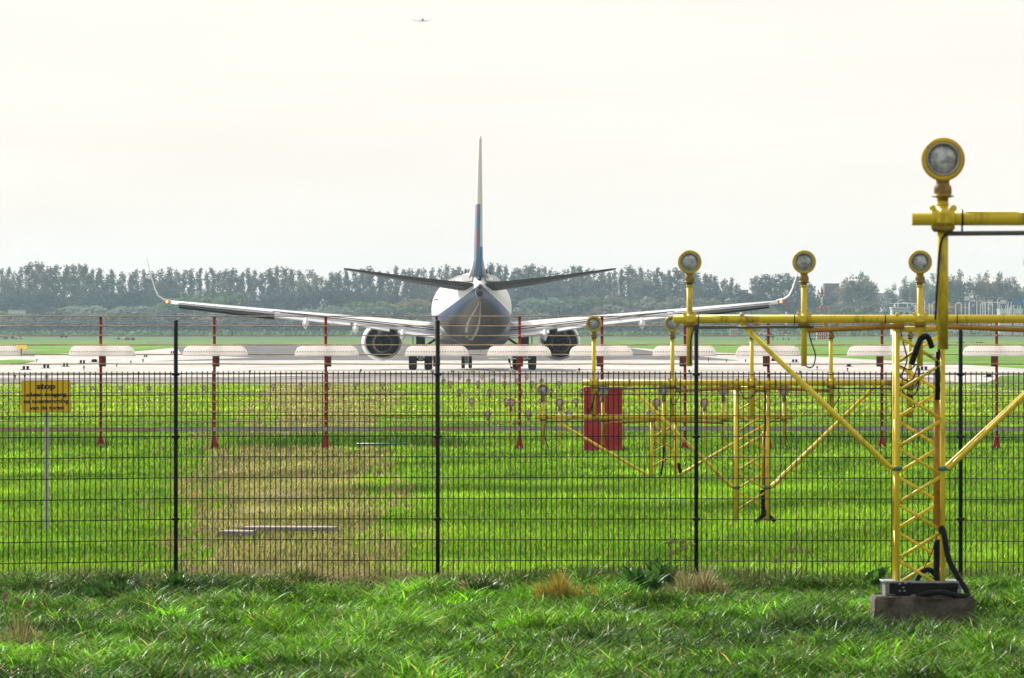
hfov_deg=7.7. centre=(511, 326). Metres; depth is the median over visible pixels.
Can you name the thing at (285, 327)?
bush
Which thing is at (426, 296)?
broadleaf tree
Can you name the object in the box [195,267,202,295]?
poplar tree
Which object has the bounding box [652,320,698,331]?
bush
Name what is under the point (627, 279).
poplar tree
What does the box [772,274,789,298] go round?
poplar tree
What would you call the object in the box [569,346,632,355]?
plastic cover
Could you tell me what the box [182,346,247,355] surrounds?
plastic cover
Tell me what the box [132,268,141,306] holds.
poplar tree
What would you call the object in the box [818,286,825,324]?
radio mast
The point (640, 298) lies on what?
broadleaf tree
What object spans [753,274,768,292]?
poplar tree
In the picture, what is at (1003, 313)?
building
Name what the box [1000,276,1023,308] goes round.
broadleaf tree
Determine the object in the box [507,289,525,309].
broadleaf tree
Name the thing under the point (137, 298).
broadleaf tree
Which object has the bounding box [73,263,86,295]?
poplar tree
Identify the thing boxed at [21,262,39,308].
poplar tree
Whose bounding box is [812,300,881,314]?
bush
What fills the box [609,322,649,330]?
bush
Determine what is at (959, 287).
broadleaf tree
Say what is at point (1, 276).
poplar tree
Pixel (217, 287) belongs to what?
poplar tree
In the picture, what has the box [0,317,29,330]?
bush
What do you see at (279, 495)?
bare soil
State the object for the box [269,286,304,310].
broadleaf tree
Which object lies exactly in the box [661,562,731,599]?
grass tuft
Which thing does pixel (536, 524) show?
lawn
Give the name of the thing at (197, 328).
bush
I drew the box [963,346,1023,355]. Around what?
plastic cover
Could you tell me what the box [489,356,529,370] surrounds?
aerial
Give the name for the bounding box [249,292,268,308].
broadleaf tree
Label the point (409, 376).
tar seam
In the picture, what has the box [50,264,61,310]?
poplar tree
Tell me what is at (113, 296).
broadleaf tree
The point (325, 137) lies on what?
sky
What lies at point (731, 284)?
poplar tree
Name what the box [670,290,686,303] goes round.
broadleaf tree
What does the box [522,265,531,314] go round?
poplar tree
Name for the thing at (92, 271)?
poplar tree
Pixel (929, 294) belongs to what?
broadleaf tree
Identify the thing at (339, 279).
poplar tree
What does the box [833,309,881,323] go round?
bush
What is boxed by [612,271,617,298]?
poplar tree
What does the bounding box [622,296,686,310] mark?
bush
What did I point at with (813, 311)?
bush
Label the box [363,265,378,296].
poplar tree
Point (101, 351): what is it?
plastic cover
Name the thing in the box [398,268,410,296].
poplar tree
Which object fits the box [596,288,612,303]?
broadleaf tree
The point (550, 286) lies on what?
broadleaf tree
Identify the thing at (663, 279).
poplar tree
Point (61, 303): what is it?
broadleaf tree
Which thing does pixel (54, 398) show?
stop sign
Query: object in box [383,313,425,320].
bush
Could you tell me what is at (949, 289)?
broadleaf tree
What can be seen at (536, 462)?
lawn
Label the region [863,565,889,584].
leafy weed
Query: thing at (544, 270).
broadleaf tree
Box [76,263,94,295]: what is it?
poplar tree
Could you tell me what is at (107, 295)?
broadleaf tree
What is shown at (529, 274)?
poplar tree
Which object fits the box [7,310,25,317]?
building
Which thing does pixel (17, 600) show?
dry weed
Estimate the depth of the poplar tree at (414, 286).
2343.85 m
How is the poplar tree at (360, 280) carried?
on the ground at (1002, 360)
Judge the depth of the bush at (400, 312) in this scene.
2153.00 m
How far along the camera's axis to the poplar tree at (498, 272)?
2336.55 m
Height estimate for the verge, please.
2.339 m
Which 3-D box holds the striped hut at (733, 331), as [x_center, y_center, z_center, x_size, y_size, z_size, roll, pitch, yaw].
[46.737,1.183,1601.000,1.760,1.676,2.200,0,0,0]
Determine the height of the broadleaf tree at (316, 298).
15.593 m
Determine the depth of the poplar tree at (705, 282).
2349.49 m
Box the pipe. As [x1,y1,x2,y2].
[356,443,405,444]
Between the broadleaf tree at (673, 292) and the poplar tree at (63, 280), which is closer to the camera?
the broadleaf tree at (673, 292)
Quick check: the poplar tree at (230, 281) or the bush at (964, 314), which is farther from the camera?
the poplar tree at (230, 281)
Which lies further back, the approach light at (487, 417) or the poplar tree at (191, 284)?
the poplar tree at (191, 284)
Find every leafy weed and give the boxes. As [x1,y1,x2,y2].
[79,575,143,596]
[163,571,195,587]
[453,572,503,589]
[599,580,637,592]
[613,564,668,592]
[644,556,681,581]
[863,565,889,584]
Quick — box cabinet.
[583,387,622,449]
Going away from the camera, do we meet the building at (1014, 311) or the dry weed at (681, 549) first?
the dry weed at (681, 549)
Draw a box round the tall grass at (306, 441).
[0,422,1022,447]
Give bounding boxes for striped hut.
[730,329,737,336]
[817,332,827,338]
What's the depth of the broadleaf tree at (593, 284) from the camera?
2326.09 m
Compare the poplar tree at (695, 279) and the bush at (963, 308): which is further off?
the poplar tree at (695, 279)
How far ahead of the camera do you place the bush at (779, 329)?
2108.41 m
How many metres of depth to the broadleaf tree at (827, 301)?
2260.88 m
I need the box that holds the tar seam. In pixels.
[0,374,931,380]
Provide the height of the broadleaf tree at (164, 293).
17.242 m
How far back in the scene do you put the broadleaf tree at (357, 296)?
2274.32 m
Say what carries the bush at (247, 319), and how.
on the ground at (1002, 360)
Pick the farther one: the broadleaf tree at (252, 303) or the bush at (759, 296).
the broadleaf tree at (252, 303)
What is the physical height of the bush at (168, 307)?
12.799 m
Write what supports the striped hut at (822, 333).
on the ground at (1002, 360)
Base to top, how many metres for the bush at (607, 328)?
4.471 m
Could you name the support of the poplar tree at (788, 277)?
on the ground at (1002, 360)
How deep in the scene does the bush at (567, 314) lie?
2142.03 m
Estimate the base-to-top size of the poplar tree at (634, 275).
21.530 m
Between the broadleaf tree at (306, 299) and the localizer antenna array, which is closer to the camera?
the localizer antenna array
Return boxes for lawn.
[0,381,1022,417]
[0,414,1022,477]
[0,472,1022,584]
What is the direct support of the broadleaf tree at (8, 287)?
on the ground at (1002, 360)
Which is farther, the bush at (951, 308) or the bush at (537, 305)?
the bush at (951, 308)
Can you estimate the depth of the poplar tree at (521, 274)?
2351.03 m
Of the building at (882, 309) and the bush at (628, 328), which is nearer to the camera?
the bush at (628, 328)
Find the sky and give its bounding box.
[0,0,1023,331]
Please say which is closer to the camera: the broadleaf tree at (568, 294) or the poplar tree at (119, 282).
the broadleaf tree at (568, 294)
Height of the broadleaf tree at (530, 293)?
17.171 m
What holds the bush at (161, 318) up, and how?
on the ground at (1002, 360)
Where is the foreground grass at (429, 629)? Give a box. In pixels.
[0,561,1023,677]
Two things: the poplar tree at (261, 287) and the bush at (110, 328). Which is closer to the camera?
the bush at (110, 328)
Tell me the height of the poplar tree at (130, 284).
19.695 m
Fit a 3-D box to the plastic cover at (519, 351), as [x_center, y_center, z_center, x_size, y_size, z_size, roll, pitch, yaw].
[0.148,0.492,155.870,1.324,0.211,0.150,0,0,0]
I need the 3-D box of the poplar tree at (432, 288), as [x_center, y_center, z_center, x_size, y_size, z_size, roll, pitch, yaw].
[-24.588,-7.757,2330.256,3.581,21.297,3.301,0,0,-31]
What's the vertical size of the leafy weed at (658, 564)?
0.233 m
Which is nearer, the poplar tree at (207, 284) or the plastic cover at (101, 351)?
the plastic cover at (101, 351)
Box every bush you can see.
[0,311,10,317]
[0,313,32,321]
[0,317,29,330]
[11,319,56,331]
[13,313,58,321]
[29,308,71,320]
[34,327,69,331]
[37,310,100,323]
[42,320,95,330]
[57,305,129,322]
[62,310,110,324]
[71,322,104,331]
[89,322,117,330]
[97,306,160,321]
[103,319,145,330]
[113,318,164,331]
[147,310,188,321]
[149,317,170,322]
[152,299,196,317]
[153,291,248,313]
[160,322,194,330]
[163,312,195,322]
[178,320,210,330]
[189,317,236,330]
[193,310,212,323]
[201,312,242,322]
[207,318,250,331]
[224,322,260,331]
[227,315,289,324]
[244,319,277,330]
[257,321,295,330]
[267,320,303,331]
[286,320,322,330]
[290,304,366,330]
[291,320,346,330]
[321,326,347,331]
[332,306,393,317]
[341,301,422,313]
[344,324,364,329]
[381,297,431,313]
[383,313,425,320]
[385,308,416,318]
[403,312,432,320]
[410,301,431,313]
[511,308,523,318]
[516,297,584,315]
[522,312,548,318]
[538,313,565,319]
[547,306,583,315]
[550,296,636,312]
[561,312,617,317]
[577,294,643,311]
[578,303,642,315]
[599,326,613,330]
[600,322,638,331]
[605,305,637,311]
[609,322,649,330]
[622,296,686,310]
[635,320,665,331]
[636,309,665,323]
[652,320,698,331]
[655,298,722,309]
[679,323,707,330]
[693,297,778,314]
[706,323,743,330]
[717,312,737,324]
[718,293,777,307]
[731,292,800,314]
[737,308,777,313]
[738,308,787,324]
[758,324,792,331]
[773,304,812,314]
[775,323,800,331]
[788,323,820,330]
[807,308,827,313]
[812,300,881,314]
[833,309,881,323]
[846,323,873,331]
[852,323,889,330]
[910,301,962,323]
[928,306,967,323]
[931,310,978,330]
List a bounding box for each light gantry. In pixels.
[535,384,793,476]
[583,316,920,523]
[673,250,1023,597]
[912,137,1023,348]
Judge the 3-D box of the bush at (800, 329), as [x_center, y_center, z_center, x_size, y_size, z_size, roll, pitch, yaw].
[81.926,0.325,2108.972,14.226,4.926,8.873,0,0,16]
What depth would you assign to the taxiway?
442.87 m
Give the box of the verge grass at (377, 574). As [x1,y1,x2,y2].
[0,556,1023,593]
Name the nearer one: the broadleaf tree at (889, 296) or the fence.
the fence
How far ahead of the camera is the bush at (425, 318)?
2135.40 m
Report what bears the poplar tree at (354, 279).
on the ground at (1002, 360)
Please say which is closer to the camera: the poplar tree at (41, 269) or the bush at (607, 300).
the bush at (607, 300)
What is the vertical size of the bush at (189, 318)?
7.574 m
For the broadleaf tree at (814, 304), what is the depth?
2254.24 m
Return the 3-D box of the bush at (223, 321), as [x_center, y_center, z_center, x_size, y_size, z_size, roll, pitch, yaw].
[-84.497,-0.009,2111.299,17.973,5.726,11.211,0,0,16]
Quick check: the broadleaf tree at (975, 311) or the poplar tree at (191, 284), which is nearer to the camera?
the broadleaf tree at (975, 311)
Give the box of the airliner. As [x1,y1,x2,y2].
[146,135,797,369]
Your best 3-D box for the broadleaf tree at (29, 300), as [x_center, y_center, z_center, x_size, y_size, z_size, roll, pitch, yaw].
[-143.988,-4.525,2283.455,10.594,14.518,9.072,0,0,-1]
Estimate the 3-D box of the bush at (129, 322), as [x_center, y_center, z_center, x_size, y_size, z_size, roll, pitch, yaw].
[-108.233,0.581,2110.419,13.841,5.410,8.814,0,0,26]
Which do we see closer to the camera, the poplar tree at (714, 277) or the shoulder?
the shoulder
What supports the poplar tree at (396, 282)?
on the ground at (1002, 360)
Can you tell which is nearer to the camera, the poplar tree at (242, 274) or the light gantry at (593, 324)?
the light gantry at (593, 324)
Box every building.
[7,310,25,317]
[823,283,839,303]
[880,300,890,312]
[889,307,910,336]
[996,309,1012,334]
[1012,309,1022,334]
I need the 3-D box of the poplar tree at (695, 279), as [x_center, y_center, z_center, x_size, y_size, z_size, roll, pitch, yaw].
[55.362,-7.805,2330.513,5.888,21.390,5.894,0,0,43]
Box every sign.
[16,345,25,355]
[21,375,70,528]
[929,299,932,336]
[964,296,969,336]
[1000,300,1005,336]
[1007,298,1011,336]
[1013,300,1020,304]
[1017,296,1020,336]
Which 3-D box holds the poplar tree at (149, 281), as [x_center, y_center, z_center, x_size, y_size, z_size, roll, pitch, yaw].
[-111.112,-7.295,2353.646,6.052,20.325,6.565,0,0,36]
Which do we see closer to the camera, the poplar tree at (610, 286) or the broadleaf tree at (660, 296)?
the broadleaf tree at (660, 296)
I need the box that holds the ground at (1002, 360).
[0,336,1023,667]
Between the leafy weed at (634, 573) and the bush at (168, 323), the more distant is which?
the bush at (168, 323)
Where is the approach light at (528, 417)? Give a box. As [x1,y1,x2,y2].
[524,410,531,424]
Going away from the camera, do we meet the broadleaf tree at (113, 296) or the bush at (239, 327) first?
the bush at (239, 327)
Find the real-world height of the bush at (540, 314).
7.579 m
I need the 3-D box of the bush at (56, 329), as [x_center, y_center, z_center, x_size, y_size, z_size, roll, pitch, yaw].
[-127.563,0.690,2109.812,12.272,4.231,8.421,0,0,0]
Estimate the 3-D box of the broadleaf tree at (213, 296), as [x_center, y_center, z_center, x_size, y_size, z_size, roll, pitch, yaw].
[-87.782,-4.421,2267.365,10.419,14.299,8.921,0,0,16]
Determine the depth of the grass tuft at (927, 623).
64.55 m
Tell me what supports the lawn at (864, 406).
on the ground at (1002, 360)
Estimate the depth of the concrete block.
65.77 m
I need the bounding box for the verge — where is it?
[0,328,1023,334]
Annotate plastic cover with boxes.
[0,346,20,355]
[69,346,135,355]
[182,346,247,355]
[294,346,358,355]
[405,346,468,355]
[487,346,550,355]
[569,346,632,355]
[652,346,716,355]
[736,346,799,355]
[847,346,912,355]
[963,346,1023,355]
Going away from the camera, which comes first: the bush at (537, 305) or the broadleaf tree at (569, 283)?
the bush at (537, 305)
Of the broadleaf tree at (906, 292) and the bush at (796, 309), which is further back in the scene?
the broadleaf tree at (906, 292)
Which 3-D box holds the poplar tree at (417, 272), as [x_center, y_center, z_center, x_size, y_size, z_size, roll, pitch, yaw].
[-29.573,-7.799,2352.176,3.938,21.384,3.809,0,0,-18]
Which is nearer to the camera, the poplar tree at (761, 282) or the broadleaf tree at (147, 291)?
the broadleaf tree at (147, 291)
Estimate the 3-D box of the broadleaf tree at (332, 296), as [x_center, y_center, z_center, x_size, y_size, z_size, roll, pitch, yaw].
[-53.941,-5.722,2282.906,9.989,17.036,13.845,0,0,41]
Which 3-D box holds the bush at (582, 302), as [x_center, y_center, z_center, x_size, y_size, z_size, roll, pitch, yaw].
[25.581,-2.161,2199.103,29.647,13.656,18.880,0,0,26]
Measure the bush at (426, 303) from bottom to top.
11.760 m
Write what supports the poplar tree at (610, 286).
on the ground at (1002, 360)
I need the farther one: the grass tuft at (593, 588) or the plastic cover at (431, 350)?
the plastic cover at (431, 350)
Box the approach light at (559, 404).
[555,398,563,445]
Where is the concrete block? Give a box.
[870,593,974,625]
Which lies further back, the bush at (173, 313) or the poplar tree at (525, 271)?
the poplar tree at (525, 271)
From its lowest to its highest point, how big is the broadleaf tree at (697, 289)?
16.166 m
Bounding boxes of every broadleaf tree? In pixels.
[0,271,26,309]
[0,288,34,315]
[0,291,13,312]
[20,288,48,314]
[27,288,60,317]
[47,292,69,312]
[66,289,83,312]
[70,285,109,310]
[95,282,112,309]
[106,285,135,310]
[112,286,149,308]
[134,280,160,306]
[143,279,178,310]
[149,269,181,301]
[169,284,189,299]
[180,291,205,312]
[204,288,220,302]
[241,293,261,307]
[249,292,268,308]
[263,289,287,309]
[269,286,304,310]
[290,286,313,310]
[293,269,326,309]
[302,284,328,308]
[319,280,347,307]
[332,282,349,306]
[340,281,367,306]
[360,289,379,302]
[368,287,393,306]
[385,286,407,306]
[401,288,422,303]
[412,267,434,296]
[420,291,432,303]
[424,266,451,301]
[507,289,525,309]
[508,287,528,314]
[513,285,547,315]
[538,265,552,288]
[542,267,566,293]
[549,269,582,297]
[561,284,581,297]
[580,268,609,296]
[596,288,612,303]
[614,293,629,301]
[628,269,660,308]
[635,290,658,310]
[649,285,670,306]
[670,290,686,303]
[674,288,698,304]
[693,283,715,299]
[700,280,721,297]
[714,286,739,300]
[785,290,816,309]
[795,294,820,308]
[816,289,840,312]
[830,278,863,304]
[837,270,873,305]
[853,276,885,311]
[883,283,903,312]
[897,276,916,313]
[906,280,929,308]
[916,273,936,308]
[932,276,958,304]
[948,269,970,306]
[961,273,989,324]
[970,305,984,330]
[971,270,1001,312]
[983,307,996,324]
[989,271,1012,310]
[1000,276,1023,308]
[1018,286,1023,308]
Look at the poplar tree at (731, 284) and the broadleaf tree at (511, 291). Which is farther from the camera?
the poplar tree at (731, 284)
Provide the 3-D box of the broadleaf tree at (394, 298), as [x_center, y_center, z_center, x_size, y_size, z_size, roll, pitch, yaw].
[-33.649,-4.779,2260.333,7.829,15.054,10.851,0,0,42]
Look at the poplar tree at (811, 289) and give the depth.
2339.39 m
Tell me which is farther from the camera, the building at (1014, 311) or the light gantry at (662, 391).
the building at (1014, 311)
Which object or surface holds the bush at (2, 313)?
on the ground at (1002, 360)
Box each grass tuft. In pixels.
[0,604,60,650]
[528,566,587,603]
[580,584,605,601]
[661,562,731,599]
[895,614,972,634]
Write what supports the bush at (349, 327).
on the ground at (1002, 360)
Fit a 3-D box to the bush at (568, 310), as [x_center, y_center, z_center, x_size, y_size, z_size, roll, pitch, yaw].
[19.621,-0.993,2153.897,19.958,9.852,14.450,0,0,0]
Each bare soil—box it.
[224,489,325,500]
[237,501,281,512]
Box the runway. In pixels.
[166,345,738,360]
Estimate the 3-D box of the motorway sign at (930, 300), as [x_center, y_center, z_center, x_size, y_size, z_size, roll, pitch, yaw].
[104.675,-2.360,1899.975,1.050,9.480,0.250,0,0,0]
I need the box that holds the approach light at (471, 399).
[469,398,474,406]
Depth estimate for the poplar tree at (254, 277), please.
2349.50 m
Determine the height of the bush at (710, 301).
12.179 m
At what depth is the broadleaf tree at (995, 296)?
2317.53 m
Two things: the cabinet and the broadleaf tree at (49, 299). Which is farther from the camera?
the broadleaf tree at (49, 299)
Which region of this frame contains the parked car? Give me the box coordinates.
[758,330,775,334]
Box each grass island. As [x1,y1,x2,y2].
[0,359,33,362]
[978,375,1022,389]
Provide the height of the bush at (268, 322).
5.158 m
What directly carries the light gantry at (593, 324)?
on the ground at (1002, 360)
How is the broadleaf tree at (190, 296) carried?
on the ground at (1002, 360)
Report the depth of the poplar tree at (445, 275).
2353.81 m
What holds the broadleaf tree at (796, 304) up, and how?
on the ground at (1002, 360)
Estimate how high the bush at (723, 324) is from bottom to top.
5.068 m
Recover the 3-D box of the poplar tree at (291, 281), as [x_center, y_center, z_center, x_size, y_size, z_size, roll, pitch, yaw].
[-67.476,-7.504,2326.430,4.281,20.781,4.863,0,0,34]
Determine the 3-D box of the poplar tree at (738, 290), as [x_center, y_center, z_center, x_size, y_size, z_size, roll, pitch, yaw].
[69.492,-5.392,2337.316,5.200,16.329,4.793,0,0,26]
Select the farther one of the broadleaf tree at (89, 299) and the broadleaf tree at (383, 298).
the broadleaf tree at (383, 298)
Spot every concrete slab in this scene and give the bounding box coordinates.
[218,530,255,535]
[241,526,337,530]
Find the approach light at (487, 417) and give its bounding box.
[485,410,491,422]
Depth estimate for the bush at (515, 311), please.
2140.99 m
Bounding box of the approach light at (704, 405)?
[700,398,708,445]
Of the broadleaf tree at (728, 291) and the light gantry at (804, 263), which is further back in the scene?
the broadleaf tree at (728, 291)
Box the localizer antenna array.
[0,316,1023,447]
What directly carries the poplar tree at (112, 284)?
on the ground at (1002, 360)
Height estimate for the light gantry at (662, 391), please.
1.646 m
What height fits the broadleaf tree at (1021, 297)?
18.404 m
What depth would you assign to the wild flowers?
104.06 m
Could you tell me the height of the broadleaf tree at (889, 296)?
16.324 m
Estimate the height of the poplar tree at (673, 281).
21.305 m
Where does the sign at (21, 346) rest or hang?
on the taxiway
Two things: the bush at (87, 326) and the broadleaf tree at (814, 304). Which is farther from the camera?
the broadleaf tree at (814, 304)
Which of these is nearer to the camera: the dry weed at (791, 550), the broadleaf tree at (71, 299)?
the dry weed at (791, 550)
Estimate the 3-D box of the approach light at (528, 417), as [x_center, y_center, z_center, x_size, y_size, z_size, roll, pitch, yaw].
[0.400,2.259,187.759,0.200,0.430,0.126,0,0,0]
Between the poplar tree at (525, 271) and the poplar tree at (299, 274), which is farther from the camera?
the poplar tree at (525, 271)
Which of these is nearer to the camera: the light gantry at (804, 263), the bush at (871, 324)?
the light gantry at (804, 263)
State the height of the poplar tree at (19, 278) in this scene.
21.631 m
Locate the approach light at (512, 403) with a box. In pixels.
[506,398,514,444]
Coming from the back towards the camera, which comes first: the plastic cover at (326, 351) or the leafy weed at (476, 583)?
the plastic cover at (326, 351)
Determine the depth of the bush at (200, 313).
2160.09 m
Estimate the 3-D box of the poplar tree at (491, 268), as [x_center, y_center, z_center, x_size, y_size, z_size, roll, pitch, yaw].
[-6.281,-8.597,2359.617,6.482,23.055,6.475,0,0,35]
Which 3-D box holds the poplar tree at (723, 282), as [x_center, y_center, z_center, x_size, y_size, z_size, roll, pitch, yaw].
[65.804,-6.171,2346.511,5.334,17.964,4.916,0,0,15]
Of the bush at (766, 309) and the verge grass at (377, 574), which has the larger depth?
the bush at (766, 309)
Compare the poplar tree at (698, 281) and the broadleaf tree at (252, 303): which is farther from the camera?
the poplar tree at (698, 281)
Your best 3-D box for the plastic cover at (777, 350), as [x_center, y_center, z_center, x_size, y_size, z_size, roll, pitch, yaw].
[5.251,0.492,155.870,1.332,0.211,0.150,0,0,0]
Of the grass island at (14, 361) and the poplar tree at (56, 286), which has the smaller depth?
the grass island at (14, 361)
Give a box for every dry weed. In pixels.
[1,592,32,632]
[665,537,694,585]
[772,546,810,594]
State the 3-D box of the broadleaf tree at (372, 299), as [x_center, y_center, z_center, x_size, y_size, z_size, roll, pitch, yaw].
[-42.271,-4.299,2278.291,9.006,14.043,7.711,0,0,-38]
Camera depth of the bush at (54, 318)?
2151.69 m
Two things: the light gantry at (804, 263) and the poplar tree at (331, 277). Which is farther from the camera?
the poplar tree at (331, 277)
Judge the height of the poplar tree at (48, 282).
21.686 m
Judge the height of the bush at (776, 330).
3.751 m
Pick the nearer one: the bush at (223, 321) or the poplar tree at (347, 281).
the bush at (223, 321)
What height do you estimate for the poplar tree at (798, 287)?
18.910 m
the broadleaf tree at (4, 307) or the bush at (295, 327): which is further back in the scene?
the broadleaf tree at (4, 307)
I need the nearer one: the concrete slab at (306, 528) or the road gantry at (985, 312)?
the concrete slab at (306, 528)
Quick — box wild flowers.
[178,383,579,556]
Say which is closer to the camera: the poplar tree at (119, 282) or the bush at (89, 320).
the bush at (89, 320)
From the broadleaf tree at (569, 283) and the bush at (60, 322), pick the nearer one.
the bush at (60, 322)
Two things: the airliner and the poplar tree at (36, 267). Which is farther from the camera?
the poplar tree at (36, 267)
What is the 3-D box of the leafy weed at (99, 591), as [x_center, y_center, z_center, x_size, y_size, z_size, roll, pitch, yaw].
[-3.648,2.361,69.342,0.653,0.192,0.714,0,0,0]
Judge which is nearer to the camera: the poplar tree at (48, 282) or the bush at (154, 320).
the bush at (154, 320)
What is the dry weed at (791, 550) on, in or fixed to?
on the ground at (1002, 360)
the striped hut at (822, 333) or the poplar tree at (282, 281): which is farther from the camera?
the poplar tree at (282, 281)
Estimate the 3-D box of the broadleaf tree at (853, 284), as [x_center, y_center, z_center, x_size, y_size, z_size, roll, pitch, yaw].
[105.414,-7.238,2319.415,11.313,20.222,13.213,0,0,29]
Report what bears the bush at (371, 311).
on the ground at (1002, 360)
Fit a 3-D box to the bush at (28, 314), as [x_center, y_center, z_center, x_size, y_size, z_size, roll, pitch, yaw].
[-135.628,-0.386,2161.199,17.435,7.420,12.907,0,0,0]
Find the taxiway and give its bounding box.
[0,348,1023,391]
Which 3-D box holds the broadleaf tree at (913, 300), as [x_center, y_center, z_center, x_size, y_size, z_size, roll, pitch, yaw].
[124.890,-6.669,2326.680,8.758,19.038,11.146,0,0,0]
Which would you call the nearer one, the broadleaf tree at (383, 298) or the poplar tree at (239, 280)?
the broadleaf tree at (383, 298)
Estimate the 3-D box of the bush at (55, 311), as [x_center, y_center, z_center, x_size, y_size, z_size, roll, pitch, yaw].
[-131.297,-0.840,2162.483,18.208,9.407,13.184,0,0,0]
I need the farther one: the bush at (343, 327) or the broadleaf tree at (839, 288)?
the broadleaf tree at (839, 288)
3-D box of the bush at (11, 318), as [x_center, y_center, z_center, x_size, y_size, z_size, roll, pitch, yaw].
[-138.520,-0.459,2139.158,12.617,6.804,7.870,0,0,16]
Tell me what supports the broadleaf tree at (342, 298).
on the ground at (1002, 360)
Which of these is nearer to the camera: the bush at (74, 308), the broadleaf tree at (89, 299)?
the bush at (74, 308)
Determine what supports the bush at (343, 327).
on the ground at (1002, 360)
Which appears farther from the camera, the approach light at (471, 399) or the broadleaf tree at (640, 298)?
the broadleaf tree at (640, 298)
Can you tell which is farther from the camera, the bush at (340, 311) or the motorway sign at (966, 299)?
the bush at (340, 311)
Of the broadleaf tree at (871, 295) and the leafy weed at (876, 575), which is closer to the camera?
the leafy weed at (876, 575)
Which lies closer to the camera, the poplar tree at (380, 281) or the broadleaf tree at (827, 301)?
the broadleaf tree at (827, 301)
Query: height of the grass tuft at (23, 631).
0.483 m
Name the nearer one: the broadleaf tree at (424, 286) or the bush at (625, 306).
the bush at (625, 306)
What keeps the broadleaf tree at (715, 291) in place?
on the ground at (1002, 360)
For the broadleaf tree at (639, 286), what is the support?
on the ground at (1002, 360)
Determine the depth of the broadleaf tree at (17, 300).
2256.13 m
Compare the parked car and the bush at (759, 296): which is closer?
the parked car
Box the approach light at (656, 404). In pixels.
[652,398,660,444]
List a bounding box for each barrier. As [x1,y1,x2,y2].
[22,350,34,355]
[147,341,180,343]
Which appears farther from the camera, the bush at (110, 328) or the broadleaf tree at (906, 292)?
the broadleaf tree at (906, 292)
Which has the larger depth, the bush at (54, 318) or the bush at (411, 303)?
the bush at (411, 303)
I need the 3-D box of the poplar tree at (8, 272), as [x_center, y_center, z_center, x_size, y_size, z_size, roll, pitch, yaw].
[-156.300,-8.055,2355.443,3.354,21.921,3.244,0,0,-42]
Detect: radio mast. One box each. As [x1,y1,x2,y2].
[784,302,788,339]
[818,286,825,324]
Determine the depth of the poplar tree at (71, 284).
2336.40 m
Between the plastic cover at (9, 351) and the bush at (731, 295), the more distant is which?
the bush at (731, 295)
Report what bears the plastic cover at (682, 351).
attached to the localizer antenna array
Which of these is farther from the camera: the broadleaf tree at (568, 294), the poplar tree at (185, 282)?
the poplar tree at (185, 282)
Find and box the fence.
[0,320,1023,581]
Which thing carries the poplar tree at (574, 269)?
on the ground at (1002, 360)
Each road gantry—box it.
[895,303,915,336]
[985,302,999,336]
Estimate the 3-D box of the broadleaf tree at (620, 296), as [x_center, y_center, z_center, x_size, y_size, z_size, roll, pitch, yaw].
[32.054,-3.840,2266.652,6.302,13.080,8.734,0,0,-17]
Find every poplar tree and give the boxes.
[0,268,5,311]
[4,267,11,293]
[16,267,23,292]
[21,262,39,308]
[32,261,39,298]
[36,262,46,295]
[39,266,56,313]
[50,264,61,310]
[56,264,71,306]
[67,264,76,306]
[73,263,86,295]
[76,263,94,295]
[90,269,94,289]
[93,267,104,303]
[102,274,111,302]
[107,268,116,306]
[114,271,126,295]
[127,272,134,307]
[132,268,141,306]
[140,269,148,288]
[145,271,158,301]
[163,267,173,282]
[172,269,182,297]
[180,270,188,295]
[184,268,197,297]
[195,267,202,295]
[203,270,210,292]
[208,268,218,293]
[215,270,225,295]
[217,269,236,295]
[223,268,244,294]
[236,272,246,294]
[244,267,254,299]
[251,270,259,299]
[254,272,265,297]
[261,268,279,304]
[272,265,280,292]
[275,265,288,306]
[284,269,298,295]
[296,269,308,309]
[324,272,337,304]
[332,270,344,288]
[343,270,351,290]
[350,271,359,290]
[356,268,367,294]
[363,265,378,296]
[372,271,388,296]
[384,271,393,295]
[391,265,399,303]
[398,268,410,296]
[406,268,421,295]
[412,268,421,296]
[428,267,435,301]
[442,264,450,278]
[448,268,458,278]
[486,262,499,275]
[494,263,502,280]
[501,264,509,280]
[508,268,521,314]
[515,267,524,292]
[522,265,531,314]
[524,263,541,312]
[530,267,545,292]
[569,264,579,292]
[577,265,588,293]
[595,272,607,295]
[603,272,615,298]
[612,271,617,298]
[616,269,624,299]
[623,264,635,300]
[627,269,638,296]
[637,267,644,281]
[652,266,659,304]
[658,271,666,293]
[665,270,672,297]
[668,267,683,298]
[680,270,686,293]
[684,273,698,295]
[693,272,703,287]
[702,273,710,288]
[711,275,720,288]
[719,278,727,293]
[728,277,734,290]
[733,283,743,293]
[748,275,762,295]
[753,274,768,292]
[764,275,781,297]
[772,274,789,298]
[780,273,798,300]
[789,276,800,303]
[807,284,816,304]
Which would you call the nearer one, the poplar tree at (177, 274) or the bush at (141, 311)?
the bush at (141, 311)
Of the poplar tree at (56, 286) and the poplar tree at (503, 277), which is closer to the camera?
the poplar tree at (503, 277)
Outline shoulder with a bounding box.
[0,377,980,388]
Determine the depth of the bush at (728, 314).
2132.95 m
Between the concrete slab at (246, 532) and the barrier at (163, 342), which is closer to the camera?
the concrete slab at (246, 532)
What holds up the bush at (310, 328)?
on the ground at (1002, 360)
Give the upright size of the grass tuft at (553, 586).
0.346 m
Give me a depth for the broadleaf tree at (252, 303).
2272.80 m
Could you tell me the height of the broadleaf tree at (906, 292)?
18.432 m
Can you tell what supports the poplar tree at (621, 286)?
on the ground at (1002, 360)
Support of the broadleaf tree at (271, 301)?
on the ground at (1002, 360)
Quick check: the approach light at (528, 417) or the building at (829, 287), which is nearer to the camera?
the approach light at (528, 417)

